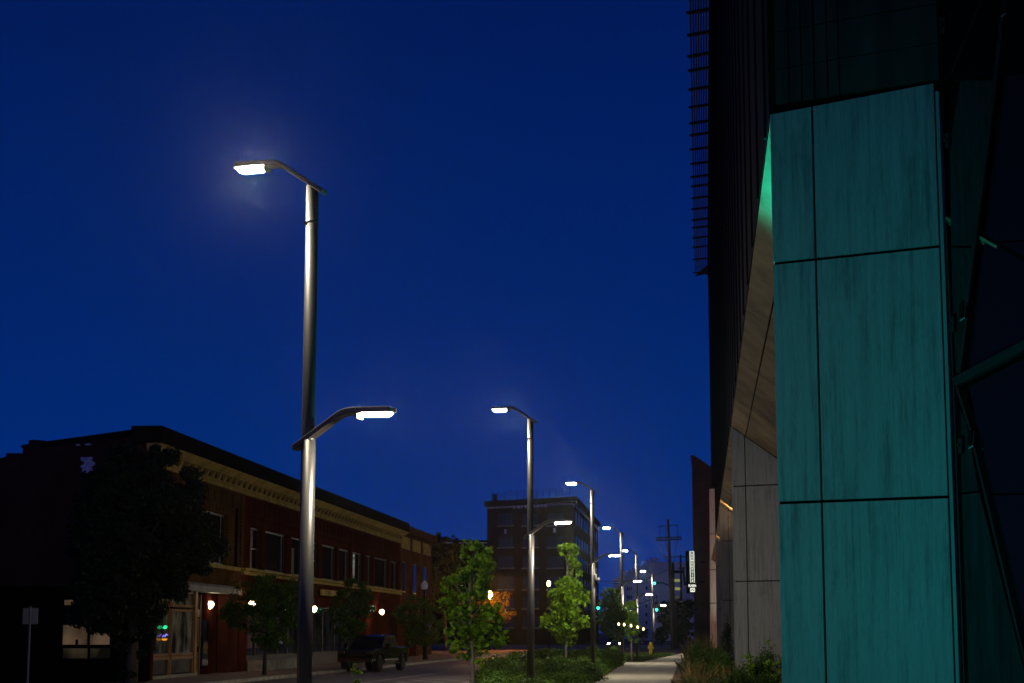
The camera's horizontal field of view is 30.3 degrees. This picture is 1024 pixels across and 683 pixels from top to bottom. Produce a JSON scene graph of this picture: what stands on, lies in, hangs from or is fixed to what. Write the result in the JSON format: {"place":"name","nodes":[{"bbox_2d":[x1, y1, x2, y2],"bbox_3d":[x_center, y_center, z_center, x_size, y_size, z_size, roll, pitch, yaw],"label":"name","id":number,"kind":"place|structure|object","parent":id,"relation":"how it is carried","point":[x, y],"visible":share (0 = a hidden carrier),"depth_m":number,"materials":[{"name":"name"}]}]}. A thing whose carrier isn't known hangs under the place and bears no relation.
{"place":"outdoors","nodes":[
{"label":"outdoors","id":0,"kind":"place"},
{"bbox_2d":[22,606,37,682],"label":"street sign","id":1,"kind":"object","parent":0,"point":[30,615],"visible":1,"depth_m":51.48,"materials":[{"name":"grey metal"}]},
{"bbox_2d":[138,648,545,682],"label":"pavement","id":2,"kind":"structure","parent":0,"point":[210,677],"depth_m":89.22,"materials":[{"name":"grey concrete"}]},
{"bbox_2d":[63,442,232,682],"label":"tree","id":3,"kind":"object","parent":2,"relation":"on","point":[104,510],"visible":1,"depth_m":64.76,"materials":[{"name":"green plant"}]},
{"bbox_2d":[217,574,320,674],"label":"street tree","id":4,"kind":"object","parent":2,"relation":"on","point":[267,641],"visible":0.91,"depth_m":82.66,"materials":[{"name":"green plant"}]},
{"bbox_2d":[327,578,375,667],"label":"street tree","id":5,"kind":"object","parent":2,"relation":"on","point":[350,621],"visible":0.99,"depth_m":97.78,"materials":[{"name":"green plant"}]},
{"bbox_2d":[392,593,446,659],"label":"street tree","id":6,"kind":"object","parent":2,"relation":"on","point":[417,624],"visible":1,"depth_m":126.08,"materials":[{"name":"green plant"}]},
{"bbox_2d":[421,580,427,659],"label":"post lamp","id":7,"kind":"object","parent":2,"relation":"on","point":[424,585],"visible":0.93,"depth_m":126.77,"materials":[{"name":"metal"}]},
{"bbox_2d":[472,591,516,649],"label":"street tree","id":8,"kind":"object","parent":2,"relation":"on","point":[504,603],"visible":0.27,"depth_m":193.62,"materials":[{"name":"orange plant"}]},
{"bbox_2d":[0,0,710,632],"label":"sky","id":9,"kind":"structure","parent":0,"point":[505,215],"materials":[{"name":"blue"}]},
{"bbox_2d":[242,649,601,682],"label":"road","id":10,"kind":"structure","parent":0,"point":[458,671],"depth_m":86.59,"materials":[{"name":"grey asphalt"}]},
{"bbox_2d":[337,635,408,671],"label":"pickup truck","id":11,"kind":"object","parent":10,"relation":"on","point":[374,652],"visible":1,"depth_m":95.24,"materials":[{"name":"black paint"}]},
{"bbox_2d":[201,648,554,682],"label":"kerb","id":12,"kind":"structure","parent":10,"relation":"on","point":[295,675],"depth_m":89.26,"materials":[{"name":"concrete"}]},
{"bbox_2d":[431,540,486,643],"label":"dark building","id":13,"kind":"structure","parent":0,"point":[438,615],"depth_m":315.50,"materials":[{"name":"brick"}]},
{"bbox_2d":[207,633,716,673],"bbox_3d":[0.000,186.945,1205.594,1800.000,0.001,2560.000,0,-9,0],"label":"ground","id":14,"kind":"structure","parent":0,"point":[603,639],"depth_m":292.40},
{"bbox_2d":[0,586,150,682],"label":"building","id":15,"kind":"structure","parent":14,"relation":"on","point":[62,650],"depth_m":69.87,"materials":[{"name":"black"}]},
{"bbox_2d":[62,625,87,644],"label":"window","id":16,"kind":"structure","parent":15,"relation":"in","point":[70,634],"depth_m":69.88,"materials":[{"name":"grey glass"}]},
{"bbox_2d":[63,648,87,658],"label":"window","id":17,"kind":"structure","parent":15,"relation":"in","point":[68,653],"depth_m":69.78,"materials":[{"name":"grey"}]},
{"bbox_2d":[89,627,109,644],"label":"window","id":18,"kind":"structure","parent":15,"relation":"in","point":[104,639],"depth_m":69.95,"materials":[{"name":"grey"}]},
{"bbox_2d":[90,648,110,658],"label":"window","id":19,"kind":"structure","parent":15,"relation":"in","point":[95,653],"depth_m":69.88,"materials":[{"name":"grey"}]},
{"bbox_2d":[0,425,409,679],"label":"brick block","id":20,"kind":"structure","parent":14,"relation":"on","point":[253,507],"depth_m":86.67,"materials":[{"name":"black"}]},
{"bbox_2d":[153,609,170,656],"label":"shop window","id":21,"kind":"structure","parent":20,"relation":"in","point":[161,648],"depth_m":76.30,"materials":[{"name":"black glass"}]},
{"bbox_2d":[170,609,193,655],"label":"shop window","id":22,"kind":"structure","parent":20,"relation":"in","point":[182,620],"depth_m":79.20,"materials":[{"name":"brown glass"}]},
{"bbox_2d":[171,592,194,607],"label":"shop window","id":23,"kind":"structure","parent":20,"relation":"in","point":[189,602],"depth_m":80.20,"materials":[{"name":"black glass"}]},
{"bbox_2d":[201,511,223,564],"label":"window","id":24,"kind":"structure","parent":20,"relation":"in","point":[219,518],"depth_m":86.19,"materials":[{"name":"grey glass"}]},
{"bbox_2d":[246,613,255,657],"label":"shop window","id":25,"kind":"structure","parent":20,"relation":"in","point":[250,652],"depth_m":92.19,"materials":[{"name":"grey glass"}]},
{"bbox_2d":[250,527,257,568],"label":"window","id":26,"kind":"structure","parent":20,"relation":"in","point":[254,532],"depth_m":93.14,"materials":[{"name":"grey glass"}]},
{"bbox_2d":[255,603,266,656],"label":"shop window","id":27,"kind":"structure","parent":20,"relation":"in","point":[258,653],"depth_m":94.17,"materials":[{"name":"grey glass"}]},
{"bbox_2d":[265,531,283,572],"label":"window","id":28,"kind":"structure","parent":20,"relation":"in","point":[274,542],"depth_m":97.92,"materials":[{"name":"grey glass"}]},
{"bbox_2d":[277,604,287,655],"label":"shop window","id":29,"kind":"structure","parent":20,"relation":"in","point":[282,650],"depth_m":99.59,"materials":[{"name":"grey glass"}]},
{"bbox_2d":[288,606,297,654],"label":"shop window","id":30,"kind":"structure","parent":20,"relation":"in","point":[292,650],"depth_m":102.35,"materials":[{"name":"grey glass"}]},
{"bbox_2d":[291,537,298,574],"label":"window","id":31,"kind":"structure","parent":20,"relation":"in","point":[295,541],"depth_m":103.20,"materials":[{"name":"grey glass"}]},
{"bbox_2d":[313,607,322,653],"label":"shop window","id":32,"kind":"structure","parent":20,"relation":"in","point":[318,614],"depth_m":109.42,"materials":[{"name":"grey glass"}]},
{"bbox_2d":[322,544,333,580],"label":"window","id":33,"kind":"structure","parent":20,"relation":"in","point":[327,551],"depth_m":112.63,"materials":[{"name":"grey glass"}]},
{"bbox_2d":[322,607,334,652],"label":"shop window","id":34,"kind":"structure","parent":20,"relation":"in","point":[328,627],"depth_m":112.32,"materials":[{"name":"grey glass"}]},
{"bbox_2d":[334,609,345,651],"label":"shop window","id":35,"kind":"structure","parent":20,"relation":"in","point":[338,644],"depth_m":115.81,"materials":[{"name":"grey glass"}]},
{"bbox_2d":[339,549,347,581],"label":"window","id":36,"kind":"structure","parent":20,"relation":"in","point":[343,554],"depth_m":117.83,"materials":[{"name":"grey glass"}]},
{"bbox_2d":[353,552,360,583],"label":"window","id":37,"kind":"structure","parent":20,"relation":"in","point":[356,556],"depth_m":122.90,"materials":[{"name":"grey glass"}]},
{"bbox_2d":[366,555,369,585],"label":"window","id":38,"kind":"structure","parent":20,"relation":"in","point":[367,557],"depth_m":126.94,"materials":[{"name":"grey glass"}]},
{"bbox_2d":[375,557,386,587],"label":"window","id":39,"kind":"structure","parent":20,"relation":"in","point":[380,564],"depth_m":132.32,"materials":[{"name":"grey glass"}]},
{"bbox_2d":[390,561,395,589],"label":"window","id":40,"kind":"structure","parent":20,"relation":"in","point":[393,564],"depth_m":138.26,"materials":[{"name":"grey glass"}]},
{"bbox_2d":[234,159,396,682],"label":"street lamp","id":41,"kind":"object","parent":14,"relation":"on","point":[305,444],"visible":1,"depth_m":27.41,"materials":[{"name":"grey metal"}]},
{"bbox_2d":[390,526,436,655],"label":"orange brick house","id":42,"kind":"structure","parent":14,"relation":"on","point":[416,560],"depth_m":148.59,"materials":[{"name":"beige brick"}]},
{"bbox_2d":[401,561,404,592],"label":"window","id":43,"kind":"structure","parent":42,"relation":"in","point":[402,563],"depth_m":142.13,"materials":[{"name":"grey"}]},
{"bbox_2d":[432,532,463,649],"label":"dark tree","id":44,"kind":"object","parent":14,"relation":"on","point":[447,555],"visible":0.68,"depth_m":198.05,"materials":[{"name":"green plant"}]},
{"bbox_2d":[449,535,463,644],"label":"dark tree","id":45,"kind":"object","parent":14,"relation":"on","point":[456,541],"visible":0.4,"depth_m":203.45,"materials":[{"name":"green plant"}]},
{"bbox_2d":[436,538,511,682],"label":"ginkgo tree","id":46,"kind":"object","parent":14,"relation":"on","point":[478,628],"visible":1,"depth_m":37.48,"materials":[{"name":"green plant"}]},
{"bbox_2d":[624,600,640,661],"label":"ginkgo tree","id":47,"kind":"object","parent":14,"relation":"on","point":[633,615],"visible":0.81,"depth_m":118.53,"materials":[{"name":"green plant"}]},
{"bbox_2d":[595,653,687,682],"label":"walk","id":48,"kind":"structure","parent":14,"relation":"on","point":[660,670],"depth_m":86.81,"materials":[{"name":"concrete"}]},
{"bbox_2d":[639,626,648,642],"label":"dark tree","id":49,"kind":"object","parent":14,"relation":"on","point":[643,635],"visible":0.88,"depth_m":315.83,"materials":[{"name":"green plant"}]},
{"bbox_2d":[624,652,676,661],"bbox_3d":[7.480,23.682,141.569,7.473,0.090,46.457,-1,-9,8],"label":"verge","id":50,"kind":"structure","parent":14,"relation":"on","point":[656,658],"depth_m":135.64,"materials":[{"name":"green plant"}]},
{"bbox_2d":[623,549,652,655],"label":"street lamp","id":51,"kind":"object","parent":50,"relation":"on","point":[636,597],"visible":0.79,"depth_m":141.78,"materials":[{"name":"grey metal"}]},
{"bbox_2d":[640,570,665,653],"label":"street lamp","id":52,"kind":"object","parent":50,"relation":"on","point":[653,640],"visible":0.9,"depth_m":158.27,"materials":[{"name":"grey metal"}]},
{"bbox_2d":[654,626,668,643],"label":"dark tree","id":53,"kind":"object","parent":14,"relation":"on","point":[660,632],"visible":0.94,"depth_m":296.05,"materials":[{"name":"green plant"}]},
{"bbox_2d":[656,519,681,648],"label":"utility pole","id":54,"kind":"object","parent":14,"relation":"on","point":[672,624],"visible":1,"depth_m":213.38,"materials":[{"name":"black wood"}]},
{"bbox_2d":[678,555,685,643],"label":"utility pole","id":55,"kind":"object","parent":14,"relation":"on","point":[681,568],"visible":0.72,"depth_m":297.68,"materials":[{"name":"black wood"}]},
{"bbox_2d":[671,666,732,682],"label":"building bed","id":56,"kind":"object","parent":14,"relation":"on","point":[677,670],"visible":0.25,"depth_m":82.94,"materials":[{"name":"brown soil"}]},
{"bbox_2d":[677,640,710,681],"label":"shrub","id":57,"kind":"object","parent":56,"relation":"on","point":[695,651],"visible":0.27,"depth_m":64.96,"materials":[{"name":"green plant"}]},
{"bbox_2d":[692,639,730,676],"bbox_3d":[6.716,10.783,63.118,1.456,1.672,1.429,0,-9,0],"label":"shrub","id":58,"kind":"object","parent":56,"relation":"on","point":[710,660],"visible":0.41,"depth_m":63.06,"materials":[{"name":"green plant"}]},
{"bbox_2d":[710,648,734,677],"bbox_3d":[6.685,10.305,59.125,1.056,1.395,0.896,0,-9,0],"label":"shrub","id":59,"kind":"object","parent":56,"relation":"on","point":[723,659],"visible":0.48,"depth_m":59.05,"materials":[{"name":"green plant"}]},
{"bbox_2d":[718,616,734,669],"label":"shrub","id":60,"kind":"object","parent":56,"relation":"on","point":[727,637],"visible":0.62,"depth_m":65.14,"materials":[{"name":"green plant"}]},
{"bbox_2d":[720,666,754,682],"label":"shrub","id":61,"kind":"object","parent":56,"relation":"on","point":[741,678],"visible":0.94,"depth_m":46.20,"materials":[{"name":"green plant"}]},
{"bbox_2d":[742,651,754,678],"bbox_3d":[6.089,8.602,48.271,0.357,1.433,0.331,-5,-10,32],"label":"leafy stem","id":62,"kind":"object","parent":56,"relation":"on","point":[749,657],"visible":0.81,"depth_m":48.31,"materials":[{"name":"green plant"}]},
{"bbox_2d":[734,656,770,680],"bbox_3d":[6.291,8.837,49.245,1.129,1.326,1.170,-7,-11,39],"label":"shrub","id":63,"kind":"object","parent":56,"relation":"on","point":[755,663],"visible":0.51,"depth_m":49.13,"materials":[{"name":"green plant"}]},
{"bbox_2d":[750,665,779,682],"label":"shrub","id":64,"kind":"object","parent":56,"relation":"on","point":[765,680],"visible":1,"depth_m":43.25,"materials":[{"name":"green plant"}]},
{"bbox_2d":[752,643,781,682],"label":"shrub","id":65,"kind":"object","parent":56,"relation":"on","point":[771,656],"visible":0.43,"depth_m":49.20,"materials":[{"name":"green plant"}]},
{"bbox_2d":[762,639,774,678],"bbox_3d":[6.564,8.466,48.288,0.349,1.706,0.404,0,-9,0],"label":"leafy stem","id":66,"kind":"object","parent":56,"relation":"on","point":[768,662],"visible":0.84,"depth_m":48.30,"materials":[{"name":"green plant"}]},
{"bbox_2d":[691,455,715,646],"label":"corner brick building","id":67,"kind":"structure","parent":14,"relation":"on","point":[701,478],"depth_m":249.02,"materials":[{"name":"black"}]},
{"bbox_2d":[685,551,698,592],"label":"hanging sign","id":68,"kind":"object","parent":67,"relation":"attached to","point":[690,574],"visible":1,"depth_m":247.28,"materials":[{"name":"white"}]},
{"bbox_2d":[709,489,716,647],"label":"pale end pier","id":69,"kind":"structure","parent":14,"relation":"on","point":[713,621],"depth_m":196.46,"materials":[{"name":"concrete"}]},
{"bbox_2d":[707,0,1023,682],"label":"clad building","id":70,"kind":"structure","parent":14,"relation":"on","point":[835,556],"depth_m":23.87,"materials":[{"name":"teal metal"}]},
{"bbox_2d":[686,0,710,275],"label":"sunshade trellis","id":71,"kind":"object","parent":70,"relation":"attached to","point":[696,203],"visible":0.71,"depth_m":142.31,"materials":[{"name":"brown metal"}]},
{"bbox_2d":[940,0,1023,682],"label":"glazed corner","id":72,"kind":"object","parent":70,"relation":"attached to","point":[983,135],"visible":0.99,"depth_m":22.98,"materials":[{"name":"black glass"}]},
{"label":"planting bed","id":73,"kind":"structure","parent":14,"relation":"on","visible":0},
{"bbox_2d":[469,667,514,682],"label":"shrub","id":74,"kind":"object","parent":73,"relation":"on","point":[489,673],"visible":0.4,"depth_m":58.24,"materials":[{"name":"green plant"}]},
{"bbox_2d":[479,674,516,682],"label":"shrub","id":75,"kind":"object","parent":73,"relation":"on","point":[507,679],"visible":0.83,"depth_m":55.30,"materials":[{"name":"green plant"}]},
{"bbox_2d":[477,657,519,672],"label":"shrub","id":76,"kind":"object","parent":73,"relation":"on","point":[489,663],"visible":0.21,"depth_m":73.49,"materials":[{"name":"green plant"}]},
{"bbox_2d":[516,675,546,682],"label":"shrub","id":77,"kind":"object","parent":73,"relation":"on","point":[534,680],"visible":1,"depth_m":49.18,"materials":[{"name":"green plant"}]},
{"bbox_2d":[491,406,572,679],"bbox_3d":[0.563,5.957,53.709,2.418,8.310,0.356,-2,-9,14],"label":"street lamp","id":78,"kind":"object","parent":73,"relation":"on","point":[529,535],"visible":1,"depth_m":53.64,"materials":[{"name":"grey metal"}]},
{"bbox_2d":[539,542,590,657],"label":"ginkgo tree","id":79,"kind":"object","parent":73,"relation":"on","point":[564,600],"visible":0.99,"depth_m":83.02,"materials":[{"name":"green plant"}]},
{"bbox_2d":[538,661,592,682],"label":"shrub","id":80,"kind":"object","parent":73,"relation":"on","point":[556,669],"visible":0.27,"depth_m":65.76,"materials":[{"name":"green plant"}]},
{"bbox_2d":[552,668,595,682],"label":"shrub","id":81,"kind":"object","parent":73,"relation":"on","point":[562,677],"visible":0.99,"depth_m":60.11,"materials":[{"name":"green plant"}]},
{"bbox_2d":[569,656,606,679],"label":"shrub","id":82,"kind":"object","parent":73,"relation":"on","point":[583,662],"visible":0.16,"depth_m":73.29,"materials":[{"name":"green plant"}]},
{"bbox_2d":[574,663,610,681],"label":"shrub","id":83,"kind":"object","parent":73,"relation":"on","point":[596,673],"visible":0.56,"depth_m":71.84,"materials":[{"name":"green plant"}]},
{"bbox_2d":[565,481,621,663],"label":"street lamp","id":84,"kind":"object","parent":73,"relation":"on","point":[593,575],"visible":0.9,"depth_m":79.34,"materials":[{"name":"grey metal"}]},
{"bbox_2d":[596,587,630,654],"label":"street tree","id":85,"kind":"object","parent":73,"relation":"on","point":[615,613],"visible":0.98,"depth_m":108.52,"materials":[{"name":"green plant"}]},
{"bbox_2d":[602,526,641,659],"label":"street lamp","id":86,"kind":"object","parent":73,"relation":"on","point":[621,587],"visible":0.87,"depth_m":112.15,"materials":[{"name":"grey metal"}]},
{"bbox_2d":[484,486,600,644],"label":"six storey building","id":87,"kind":"structure","parent":0,"point":[506,526],"depth_m":294.14,"materials":[{"name":"brick"}]},
{"bbox_2d":[497,513,514,526],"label":"window","id":88,"kind":"structure","parent":87,"relation":"in","point":[504,519],"depth_m":296.88,"materials":[{"name":"grey glass"}]},
{"bbox_2d":[497,536,514,548],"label":"window","id":89,"kind":"structure","parent":87,"relation":"in","point":[503,542],"depth_m":296.30,"materials":[{"name":"grey glass"}]},
{"bbox_2d":[497,576,514,590],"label":"window","id":90,"kind":"structure","parent":87,"relation":"in","point":[504,582],"depth_m":295.36,"materials":[{"name":"grey"}]},
{"bbox_2d":[498,556,514,568],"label":"window","id":91,"kind":"structure","parent":87,"relation":"in","point":[503,561],"depth_m":295.86,"materials":[{"name":"grey glass"}]},
{"bbox_2d":[498,597,514,609],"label":"window","id":92,"kind":"structure","parent":87,"relation":"in","point":[511,599],"depth_m":294.42,"materials":[{"name":"grey glass"}]},
{"bbox_2d":[521,513,538,526],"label":"window","id":93,"kind":"structure","parent":87,"relation":"in","point":[525,514],"depth_m":294.21,"materials":[{"name":"grey glass"}]},
{"bbox_2d":[521,556,538,568],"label":"window","id":94,"kind":"structure","parent":87,"relation":"in","point":[524,557],"depth_m":293.42,"materials":[{"name":"grey glass"}]},
{"bbox_2d":[521,576,538,590],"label":"window","id":95,"kind":"structure","parent":87,"relation":"in","point":[524,577],"depth_m":292.85,"materials":[{"name":"grey glass"}]},
{"bbox_2d":[521,597,538,609],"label":"window","id":96,"kind":"structure","parent":87,"relation":"in","point":[524,598],"depth_m":292.27,"materials":[{"name":"grey glass"}]},
{"bbox_2d":[521,616,538,628],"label":"window","id":97,"kind":"structure","parent":87,"relation":"in","point":[524,617],"depth_m":291.85,"materials":[{"name":"grey glass"}]},
{"bbox_2d":[546,536,562,548],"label":"window","id":98,"kind":"structure","parent":87,"relation":"in","point":[552,542],"depth_m":290.85,"materials":[{"name":"grey glass"}]},
{"bbox_2d":[546,576,562,590],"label":"window","id":99,"kind":"structure","parent":87,"relation":"in","point":[552,579],"depth_m":290.04,"materials":[{"name":"grey glass"}]},
{"bbox_2d":[546,513,563,526],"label":"window","id":100,"kind":"structure","parent":87,"relation":"in","point":[551,515],"depth_m":291.28,"materials":[{"name":"grey glass"}]},
{"bbox_2d":[546,556,563,568],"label":"window","id":101,"kind":"structure","parent":87,"relation":"in","point":[552,561],"depth_m":290.28,"materials":[{"name":"grey glass"}]},
{"bbox_2d":[432,645,692,645],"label":"pavement","id":102,"kind":"structure","parent":0,"point":[572,645],"depth_m":258.98,"materials":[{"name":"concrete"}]},
{"bbox_2d":[431,646,709,648],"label":"cross street","id":103,"kind":"structure","parent":0,"point":[584,647],"depth_m":237.37,"materials":[{"name":"grey asphalt"}]},
{"bbox_2d":[654,598,697,646],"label":"dark tree","id":104,"kind":"object","parent":103,"relation":"on","point":[686,612],"visible":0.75,"depth_m":236.52,"materials":[{"name":"green plant"}]},
{"bbox_2d":[664,555,687,647],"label":"utility pole","id":105,"kind":"object","parent":103,"relation":"on","point":[673,582],"visible":0.63,"depth_m":229.82,"materials":[{"name":"black wood"}]},
{"bbox_2d":[613,557,693,640],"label":"pale far building","id":106,"kind":"structure","parent":0,"point":[645,608],"depth_m":417.33,"materials":[{"name":"black"}]},
{"bbox_2d":[674,634,704,676],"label":"ornamental grass","id":107,"kind":"object","parent":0,"point":[681,657],"depth_m":66.15,"materials":[{"name":"green plant"}]},
{"bbox_2d":[675,658,726,682],"bbox_3d":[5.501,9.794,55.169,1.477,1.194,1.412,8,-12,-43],"label":"ornamental grass","id":108,"kind":"object","parent":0,"point":[712,675],"depth_m":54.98,"materials":[{"name":"brown plant"}]},
{"bbox_2d":[683,628,722,668],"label":"ornamental grass","id":109,"kind":"object","parent":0,"point":[710,644],"depth_m":66.15,"materials":[{"name":"green plant"}]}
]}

